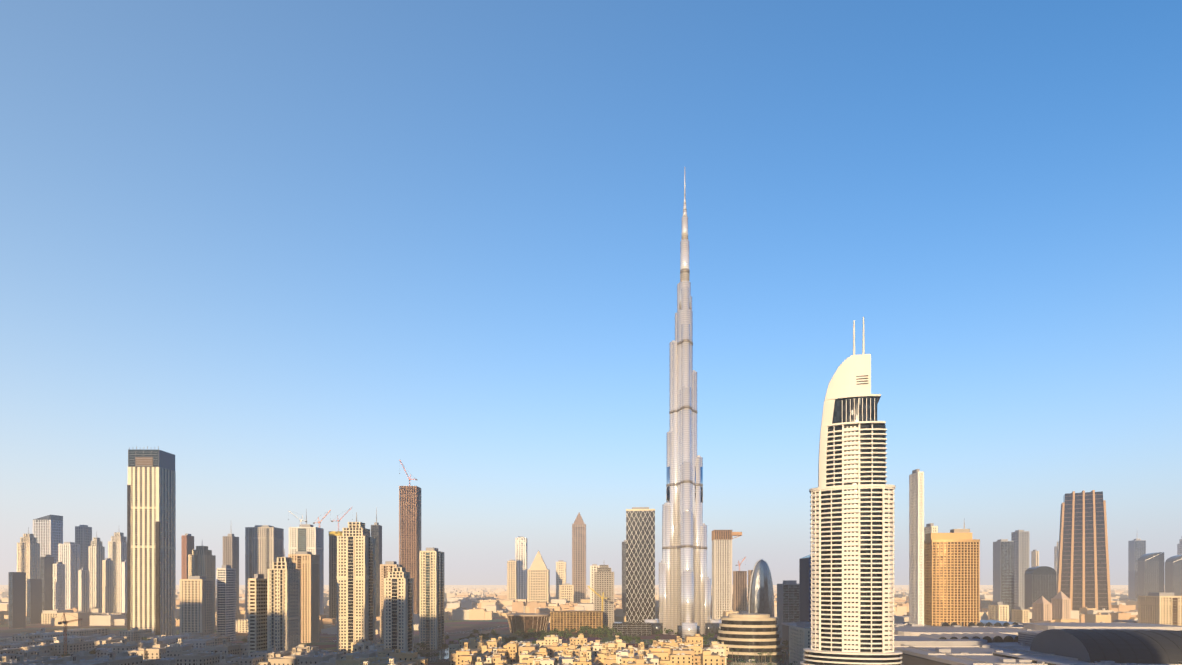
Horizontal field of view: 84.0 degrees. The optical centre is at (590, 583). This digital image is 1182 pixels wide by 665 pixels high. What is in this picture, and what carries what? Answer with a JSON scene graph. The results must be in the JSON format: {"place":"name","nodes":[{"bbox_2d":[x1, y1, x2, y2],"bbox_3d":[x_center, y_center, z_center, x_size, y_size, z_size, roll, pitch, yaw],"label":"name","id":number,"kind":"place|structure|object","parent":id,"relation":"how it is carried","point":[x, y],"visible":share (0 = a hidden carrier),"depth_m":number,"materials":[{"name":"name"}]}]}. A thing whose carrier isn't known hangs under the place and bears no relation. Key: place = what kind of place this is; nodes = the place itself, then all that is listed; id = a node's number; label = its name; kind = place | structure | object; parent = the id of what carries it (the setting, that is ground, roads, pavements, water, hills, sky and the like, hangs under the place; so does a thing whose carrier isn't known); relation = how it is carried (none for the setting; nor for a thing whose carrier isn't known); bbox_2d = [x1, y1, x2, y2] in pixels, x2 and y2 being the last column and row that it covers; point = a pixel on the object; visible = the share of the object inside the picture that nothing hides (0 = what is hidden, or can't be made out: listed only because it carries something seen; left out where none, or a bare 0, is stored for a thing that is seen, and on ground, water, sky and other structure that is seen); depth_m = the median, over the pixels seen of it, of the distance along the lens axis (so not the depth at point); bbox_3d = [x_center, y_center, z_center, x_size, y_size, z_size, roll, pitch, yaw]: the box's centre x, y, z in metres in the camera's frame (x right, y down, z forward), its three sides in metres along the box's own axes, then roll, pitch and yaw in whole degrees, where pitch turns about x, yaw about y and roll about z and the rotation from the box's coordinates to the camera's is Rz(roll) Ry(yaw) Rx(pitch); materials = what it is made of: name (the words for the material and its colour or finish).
{"place":"outdoors","nodes":[
{"label":"outdoors","id":0,"kind":"place"},
{"bbox_2d":[235,636,247,639],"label":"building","id":1,"kind":"structure","parent":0,"point":[239,637],"depth_m":1107.65,"materials":[{"name":"grey concrete"}]},
{"bbox_2d":[329,531,341,535],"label":"building","id":2,"kind":"structure","parent":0,"point":[335,533],"depth_m":1408.38,"materials":[{"name":"beige concrete"}]},
{"bbox_2d":[232,625,508,643],"bbox_3d":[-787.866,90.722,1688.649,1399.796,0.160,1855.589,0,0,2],"label":"highway road","id":3,"kind":"structure","parent":0,"point":[483,629],"depth_m":1220.98,"materials":[{"name":"grey asphalt"}]},
{"bbox_2d":[371,507,381,619],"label":"skyscraper","id":4,"kind":"structure","parent":0,"point":[376,530],"depth_m":1507.49,"materials":[{"name":"grey glass"}]},
{"bbox_2d":[420,648,448,660],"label":"canal water","id":5,"kind":"structure","parent":0,"point":[443,654],"depth_m":827.43,"materials":[{"name":"teal liquid"}]},
{"bbox_2d":[0,585,1164,664],"bbox_3d":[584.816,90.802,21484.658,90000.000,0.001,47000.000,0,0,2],"label":"ground","id":6,"kind":"structure","parent":0,"point":[450,625],"depth_m":1221.25,"materials":[{"name":"beige sand"}]},
{"bbox_2d":[8,572,25,628],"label":"building","id":7,"kind":"structure","parent":6,"relation":"on","point":[16,599],"depth_m":1335.50,"materials":[{"name":"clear glass"}]},
{"bbox_2d":[17,527,39,611],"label":"skyscraper","id":8,"kind":"structure","parent":6,"relation":"on","point":[28,554],"depth_m":1686.13,"materials":[{"name":"beige glass"}]},
{"bbox_2d":[27,579,41,623],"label":"building","id":9,"kind":"structure","parent":6,"relation":"on","point":[34,599],"depth_m":1489.69,"materials":[{"name":"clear glass"}]},
{"bbox_2d":[40,555,53,609],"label":"skyscraper","id":10,"kind":"structure","parent":6,"relation":"on","point":[46,568],"depth_m":1538.46,"materials":[{"name":"grey glass"}]},
{"bbox_2d":[33,515,62,563],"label":"skyscraper","id":11,"kind":"structure","parent":6,"relation":"on","point":[48,532],"depth_m":1787.05,"materials":[{"name":"grey glass"}]},
{"bbox_2d":[53,562,64,609],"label":"skyscraper","id":12,"kind":"structure","parent":6,"relation":"on","point":[58,585],"depth_m":1556.59,"materials":[{"name":"grey glass"}]},
{"bbox_2d":[58,542,79,609],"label":"skyscraper","id":13,"kind":"structure","parent":6,"relation":"on","point":[69,555],"depth_m":1684.81,"materials":[{"name":"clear glass"}]},
{"bbox_2d":[58,613,81,653],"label":"construction crane","id":14,"kind":"object","parent":6,"relation":"on","point":[65,622],"visible":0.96,"depth_m":769.83,"materials":[{"name":"orange"}]},
{"bbox_2d":[0,651,142,664],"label":"lowrise","id":15,"kind":"structure","parent":6,"relation":"on","point":[78,658],"depth_m":597.52,"materials":[{"name":"grey concrete"}]},
{"bbox_2d":[55,628,108,635],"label":"long block","id":16,"kind":"structure","parent":6,"relation":"on","point":[102,631],"depth_m":1047.09,"materials":[{"name":"beige concrete"}]},
{"bbox_2d":[75,525,91,569],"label":"grey building","id":17,"kind":"structure","parent":6,"relation":"on","point":[83,536],"depth_m":1886.37,"materials":[{"name":"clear glass"}]},
{"bbox_2d":[78,568,89,611],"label":"skyscraper","id":18,"kind":"structure","parent":6,"relation":"on","point":[83,589],"depth_m":1556.44,"materials":[{"name":"glass"}]},
{"bbox_2d":[41,613,126,623],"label":"low-rise buildings","id":19,"kind":"structure","parent":6,"relation":"on","point":[46,618],"depth_m":1478.48,"materials":[{"name":"beige concrete"}]},
{"bbox_2d":[88,533,104,607],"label":"skyscraper","id":20,"kind":"structure","parent":6,"relation":"on","point":[96,552],"depth_m":1680.72,"materials":[{"name":"beige concrete"}]},
{"bbox_2d":[102,558,112,612],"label":"skyscraper","id":21,"kind":"structure","parent":6,"relation":"on","point":[107,585],"depth_m":1551.80,"materials":[{"name":"beige glass"}]},
{"bbox_2d":[0,628,229,657],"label":"low-rise buildings","id":22,"kind":"structure","parent":6,"relation":"on","point":[51,643],"depth_m":854.96,"materials":[{"name":"grey concrete"}]},
{"bbox_2d":[108,532,126,612],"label":"skyscraper","id":23,"kind":"structure","parent":6,"relation":"on","point":[117,549],"depth_m":1678.08,"materials":[{"name":"beige glass"}]},
{"bbox_2d":[122,560,126,612],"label":"skyscraper","id":24,"kind":"structure","parent":6,"relation":"on","point":[124,587],"depth_m":1544.83,"materials":[{"name":"beige concrete"}]},
{"bbox_2d":[127,446,175,635],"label":"tower","id":25,"kind":"structure","parent":6,"relation":"on","point":[151,544],"depth_m":1115.44,"materials":[{"name":"beige glass"}]},
{"bbox_2d":[181,534,193,578],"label":"high-rise building","id":26,"kind":"structure","parent":6,"relation":"on","point":[187,544],"depth_m":1520.34,"materials":[{"name":"brown glass"}]},
{"bbox_2d":[180,576,214,633],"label":"building","id":27,"kind":"structure","parent":6,"relation":"on","point":[197,603],"depth_m":960.24,"materials":[{"name":"beige concrete"}]},
{"bbox_2d":[188,546,215,629],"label":"high-rise building","id":28,"kind":"structure","parent":6,"relation":"on","point":[201,560],"depth_m":1269.46,"materials":[{"name":"grey glass"}]},
{"bbox_2d":[216,565,235,641],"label":"high-rise building","id":29,"kind":"structure","parent":6,"relation":"on","point":[226,600],"depth_m":1010.13,"materials":[{"name":"grey glass"}]},
{"bbox_2d":[223,534,238,619],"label":"skyscraper","id":30,"kind":"structure","parent":6,"relation":"on","point":[231,549],"depth_m":1526.34,"materials":[{"name":"brown glass"}]},
{"bbox_2d":[238,619,248,632],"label":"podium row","id":31,"kind":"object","parent":6,"relation":"on","point":[242,625],"visible":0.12,"depth_m":1211.68,"materials":[{"name":"beige concrete"}]},
{"bbox_2d":[122,638,383,664],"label":"low-rise buildings","id":32,"kind":"structure","parent":6,"relation":"on","point":[226,652],"depth_m":666.43,"materials":[{"name":"beige concrete"}]},
{"bbox_2d":[247,574,266,654],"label":"residential tower","id":33,"kind":"structure","parent":6,"relation":"on","point":[257,612],"depth_m":706.95,"materials":[{"name":"beige concrete"}]},
{"bbox_2d":[245,525,283,618],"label":"skyscraper","id":34,"kind":"structure","parent":6,"relation":"on","point":[264,547],"depth_m":1363.27,"materials":[{"name":"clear glass"}]},
{"bbox_2d":[267,549,300,650],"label":"residential tower","id":35,"kind":"structure","parent":6,"relation":"on","point":[283,603],"depth_m":702.81,"materials":[{"name":"beige glass"}]},
{"bbox_2d":[288,551,319,642],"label":"high-rise building","id":36,"kind":"structure","parent":6,"relation":"on","point":[307,563],"depth_m":1006.20,"materials":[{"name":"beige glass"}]},
{"bbox_2d":[289,509,323,614],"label":"high-rise building","id":37,"kind":"structure","parent":6,"relation":"on","point":[307,537],"depth_m":1310.29,"materials":[{"name":"beige glass"}]},
{"bbox_2d":[288,512,306,526],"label":"crane","id":38,"kind":"object","parent":37,"relation":"on","point":[299,519],"visible":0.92,"depth_m":1318.61,"materials":[{"name":"white metal"}]},
{"bbox_2d":[329,536,336,617],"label":"high-rise building","id":39,"kind":"structure","parent":6,"relation":"on","point":[332,576],"depth_m":1411.35,"materials":[{"name":"grey glass"}]},
{"bbox_2d":[331,508,352,528],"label":"crane","id":40,"kind":"object","parent":39,"relation":"on","point":[342,516],"visible":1,"depth_m":1421.83,"materials":[{"name":"brown"}]},
{"bbox_2d":[336,512,375,653],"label":"high-rise building","id":41,"kind":"structure","parent":6,"relation":"on","point":[356,615],"depth_m":801.76,"materials":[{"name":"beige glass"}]},
{"bbox_2d":[380,561,401,637],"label":"high-rise building","id":42,"kind":"structure","parent":6,"relation":"on","point":[386,568],"depth_m":1002.12,"materials":[{"name":"beige concrete"}]},
{"bbox_2d":[384,563,413,651],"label":"residential tower","id":43,"kind":"structure","parent":6,"relation":"on","point":[398,607],"depth_m":719.37,"materials":[{"name":"beige concrete"}]},
{"bbox_2d":[399,486,420,613],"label":"high-rise tower","id":44,"kind":"structure","parent":6,"relation":"on","point":[410,517],"depth_m":1507.32,"materials":[{"name":"brown concrete"}]},
{"bbox_2d":[399,460,416,485],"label":"crane","id":45,"kind":"object","parent":44,"relation":"on","point":[407,474],"visible":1,"depth_m":1521.19,"materials":[{"name":"brown metal"}]},
{"bbox_2d":[57,625,788,660],"bbox_3d":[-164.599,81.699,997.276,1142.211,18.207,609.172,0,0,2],"label":"park trees","id":46,"kind":"object","parent":6,"relation":"on","point":[596,631],"visible":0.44,"depth_m":1029.89,"materials":[{"name":"green plant"}]},
{"bbox_2d":[419,548,443,649],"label":"high-rise building","id":47,"kind":"structure","parent":6,"relation":"on","point":[431,598],"depth_m":899.80,"materials":[{"name":"beige concrete"}]},
{"bbox_2d":[507,560,516,598],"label":"high-rise building","id":48,"kind":"structure","parent":6,"relation":"on","point":[511,579],"depth_m":2201.42,"materials":[{"name":"beige concrete"}]},
{"bbox_2d":[507,613,549,632],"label":"opera house","id":49,"kind":"structure","parent":6,"relation":"on","point":[526,621],"depth_m":1200.76,"materials":[{"name":"brown glass"}]},
{"bbox_2d":[335,633,728,664],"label":"houses","id":50,"kind":"structure","parent":6,"relation":"on","point":[578,650],"depth_m":651.59,"materials":[{"name":"beige concrete"}]},
{"bbox_2d":[527,551,549,602],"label":"building","id":51,"kind":"structure","parent":6,"relation":"on","point":[538,580],"depth_m":1998.60,"materials":[{"name":"beige concrete"}]},
{"bbox_2d":[556,560,565,598],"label":"building","id":52,"kind":"structure","parent":6,"relation":"on","point":[560,572],"depth_m":2196.61,"materials":[{"name":"beige concrete"}]},
{"bbox_2d":[559,583,573,602],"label":"building","id":53,"kind":"structure","parent":6,"relation":"on","point":[566,590],"depth_m":2095.90,"materials":[{"name":"beige concrete"}]},
{"bbox_2d":[0,603,1137,633],"bbox_3d":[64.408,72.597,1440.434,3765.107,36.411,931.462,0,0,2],"label":"city","id":54,"kind":"object","parent":6,"relation":"on","point":[1120,613],"visible":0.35,"depth_m":1453.56,"materials":[{"name":"beige concrete"}]},
{"bbox_2d":[550,611,602,631],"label":"building","id":55,"kind":"structure","parent":6,"relation":"on","point":[563,620],"depth_m":1225.99,"materials":[{"name":"clear concrete"}]},
{"bbox_2d":[572,513,585,602],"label":"skyscraper","id":56,"kind":"structure","parent":6,"relation":"on","point":[578,554],"depth_m":2295.08,"materials":[{"name":"beige glass"}]},
{"bbox_2d":[0,586,1164,615],"bbox_3d":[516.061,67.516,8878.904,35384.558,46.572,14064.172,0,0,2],"label":"city","id":57,"kind":"object","parent":6,"relation":"on","point":[455,597],"visible":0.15,"depth_m":2316.17,"materials":[{"name":"beige concrete"}]},
{"bbox_2d":[515,537,526,598],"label":"skyscraper","id":58,"kind":"structure","parent":57,"relation":"on","point":[521,551],"depth_m":2401.31,"materials":[{"name":"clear glass"}]},
{"bbox_2d":[590,564,598,602],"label":"building","id":59,"kind":"structure","parent":6,"relation":"on","point":[593,568],"depth_m":1993.45,"materials":[{"name":"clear glass"}]},
{"bbox_2d":[587,586,608,610],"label":"crane","id":60,"kind":"object","parent":6,"relation":"on","point":[602,598],"visible":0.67,"depth_m":1241.02,"materials":[{"name":"yellow metal"}]},
{"bbox_2d":[594,565,613,628],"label":"building","id":61,"kind":"structure","parent":6,"relation":"on","point":[604,578],"depth_m":1292.63,"materials":[{"name":"beige glass"}]},
{"bbox_2d":[622,540,625,612],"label":"skyscraper","id":62,"kind":"structure","parent":6,"relation":"on","point":[624,576],"depth_m":1690.81,"materials":[{"name":"grey glass"}]},
{"bbox_2d":[613,622,650,635],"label":"podium","id":63,"kind":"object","parent":6,"relation":"on","point":[634,628],"visible":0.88,"depth_m":1141.03,"materials":[{"name":"grey concrete"}]},
{"bbox_2d":[644,167,720,637],"bbox_3d":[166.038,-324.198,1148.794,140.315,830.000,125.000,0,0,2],"label":"skyscraper","id":64,"kind":"structure","parent":6,"relation":"on","point":[684,594],"depth_m":1162.63,"materials":[{"name":"metal"}]},
{"bbox_2d":[712,540,731,622],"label":"high-rise building","id":65,"kind":"structure","parent":6,"relation":"on","point":[721,576],"depth_m":1484.99,"materials":[{"name":"beige glass"}]},
{"bbox_2d":[712,530,741,539],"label":"cantilevered rooftop structure","id":66,"kind":"object","parent":65,"relation":"on","point":[722,534],"visible":0.79,"depth_m":1486.40,"materials":[{"name":"beige concrete"}]},
{"bbox_2d":[733,571,746,612],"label":"high-rise building","id":67,"kind":"structure","parent":6,"relation":"on","point":[739,591],"depth_m":1684.70,"materials":[{"name":"brown concrete"}]},
{"bbox_2d":[717,613,783,658],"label":"round building","id":68,"kind":"structure","parent":6,"relation":"on","point":[746,634],"depth_m":794.14,"materials":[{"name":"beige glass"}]},
{"bbox_2d":[748,570,752,605],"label":"building","id":69,"kind":"structure","parent":6,"relation":"on","point":[749,575],"depth_m":1699.58,"materials":[{"name":"brown concrete"}]},
{"bbox_2d":[717,640,796,664],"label":"trees","id":70,"kind":"object","parent":6,"relation":"on","point":[765,656],"visible":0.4,"depth_m":743.20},
{"bbox_2d":[748,559,773,616],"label":"skyscraper","id":71,"kind":"structure","parent":6,"relation":"on","point":[761,596],"depth_m":1090.53,"materials":[{"name":"grey metal"}]},
{"bbox_2d":[777,580,798,642],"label":"building","id":72,"kind":"structure","parent":6,"relation":"on","point":[787,600],"depth_m":984.58,"materials":[{"name":"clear glass"}]},
{"bbox_2d":[789,622,813,664],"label":"building","id":73,"kind":"structure","parent":6,"relation":"on","point":[799,637],"depth_m":711.59,"materials":[{"name":"grey concrete"}]},
{"bbox_2d":[799,558,813,621],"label":"high-rise building","id":74,"kind":"structure","parent":6,"relation":"on","point":[804,590],"depth_m":757.60,"materials":[{"name":"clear glass"}]},
{"bbox_2d":[800,317,901,664],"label":"skyscraper","id":75,"kind":"structure","parent":6,"relation":"on","point":[852,502],"depth_m":518.04,"materials":[{"name":"beige concrete"}]},
{"bbox_2d":[909,469,923,625],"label":"skyscraper","id":76,"kind":"structure","parent":6,"relation":"on","point":[916,546],"depth_m":884.58,"materials":[{"name":"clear glass"}]},
{"bbox_2d":[924,523,937,540],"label":"building","id":77,"kind":"structure","parent":6,"relation":"on","point":[930,528],"depth_m":986.08,"materials":[{"name":"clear glass"}]},
{"bbox_2d":[924,523,979,625],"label":"gold tower","id":78,"kind":"structure","parent":6,"relation":"on","point":[951,576],"depth_m":881.55,"materials":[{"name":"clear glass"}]},
{"bbox_2d":[781,620,1181,664],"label":"mall roof","id":79,"kind":"structure","parent":6,"relation":"on","point":[988,642],"depth_m":608.55,"materials":[{"name":"grey concrete"}]},
{"bbox_2d":[1030,629,1181,663],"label":"domed roof building","id":80,"kind":"structure","parent":79,"relation":"attached to","point":[1139,646],"depth_m":481.57,"materials":[{"name":"grey metal"}]},
{"bbox_2d":[988,602,1008,621],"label":"cream blocks","id":81,"kind":"structure","parent":6,"relation":"on","point":[998,611],"depth_m":1077.77,"materials":[{"name":"beige concrete"}]},
{"bbox_2d":[993,539,1013,619],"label":"high-rise building","id":82,"kind":"structure","parent":6,"relation":"on","point":[1003,570],"depth_m":1663.24,"materials":[{"name":"grey glass"}]},
{"bbox_2d":[1011,530,1028,608],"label":"high-rise building","id":83,"kind":"structure","parent":6,"relation":"on","point":[1020,538],"depth_m":1859.01,"materials":[{"name":"grey glass"}]},
{"bbox_2d":[1012,606,1028,622],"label":"cream blocks","id":84,"kind":"structure","parent":6,"relation":"on","point":[1020,614],"depth_m":1100.67,"materials":[{"name":"beige concrete"}]},
{"bbox_2d":[1031,550,1038,566],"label":"building","id":85,"kind":"structure","parent":6,"relation":"on","point":[1034,558],"depth_m":2258.40,"materials":[{"name":"beige concrete"}]},
{"bbox_2d":[1024,566,1056,608],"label":"office building","id":86,"kind":"structure","parent":6,"relation":"on","point":[1039,581],"depth_m":1562.62,"materials":[{"name":"grey glass"}]},
{"bbox_2d":[1032,596,1051,620],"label":"building","id":87,"kind":"structure","parent":6,"relation":"on","point":[1041,608],"depth_m":1126.25,"materials":[{"name":"beige concrete"}]},
{"bbox_2d":[1054,542,1058,572],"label":"skyscraper","id":88,"kind":"structure","parent":6,"relation":"on","point":[1056,549],"depth_m":1976.94,"materials":[{"name":"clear glass"}]},
{"bbox_2d":[1051,591,1070,618],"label":"building","id":89,"kind":"structure","parent":6,"relation":"on","point":[1061,604],"depth_m":1154.36,"materials":[{"name":"beige concrete"}]},
{"bbox_2d":[1057,490,1111,613],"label":"skyscraper","id":90,"kind":"structure","parent":6,"relation":"on","point":[1083,577],"depth_m":1694.45,"materials":[{"name":"brown glass"}]},
{"bbox_2d":[1128,539,1145,597],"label":"skyscraper","id":91,"kind":"structure","parent":6,"relation":"on","point":[1136,549],"depth_m":2441.70,"materials":[{"name":"clear glass"}]},
{"bbox_2d":[1137,552,1163,600],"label":"high-rise building","id":92,"kind":"structure","parent":6,"relation":"on","point":[1150,572],"depth_m":2141.14,"materials":[{"name":"grey glass"}]},
{"bbox_2d":[1137,592,1181,625],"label":"cream hotel","id":93,"kind":"object","parent":6,"relation":"on","point":[1159,608],"visible":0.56,"depth_m":970.73,"materials":[{"name":"beige concrete"}]},
{"bbox_2d":[1165,555,1181,595],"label":"high-rise building","id":94,"kind":"structure","parent":6,"relation":"on","point":[1173,574],"depth_m":2139.04,"materials":[{"name":"grey glass"}]},
{"bbox_2d":[1177,536,1181,554],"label":"building","id":95,"kind":"structure","parent":6,"relation":"on","point":[1179,548],"depth_m":2548.12,"materials":[{"name":"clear glass"}]},
{"bbox_2d":[0,0,1181,584],"label":"sky","id":96,"kind":"structure","parent":0,"point":[295,252],"materials":[{"name":"blue"}]},
{"bbox_2d":[626,507,654,621],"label":"lattice tower","id":97,"kind":"structure","parent":0,"point":[640,564],"depth_m":1240.44,"materials":[{"name":"beige"}]},
{"bbox_2d":[624,639,715,644],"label":"burj lake","id":98,"kind":"structure","parent":0,"point":[648,641],"depth_m":1045.85,"materials":[{"name":"teal liquid"}]},
{"bbox_2d":[730,649,790,664],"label":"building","id":99,"kind":"structure","parent":0,"point":[778,661],"depth_m":763.64,"materials":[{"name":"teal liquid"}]}
]}

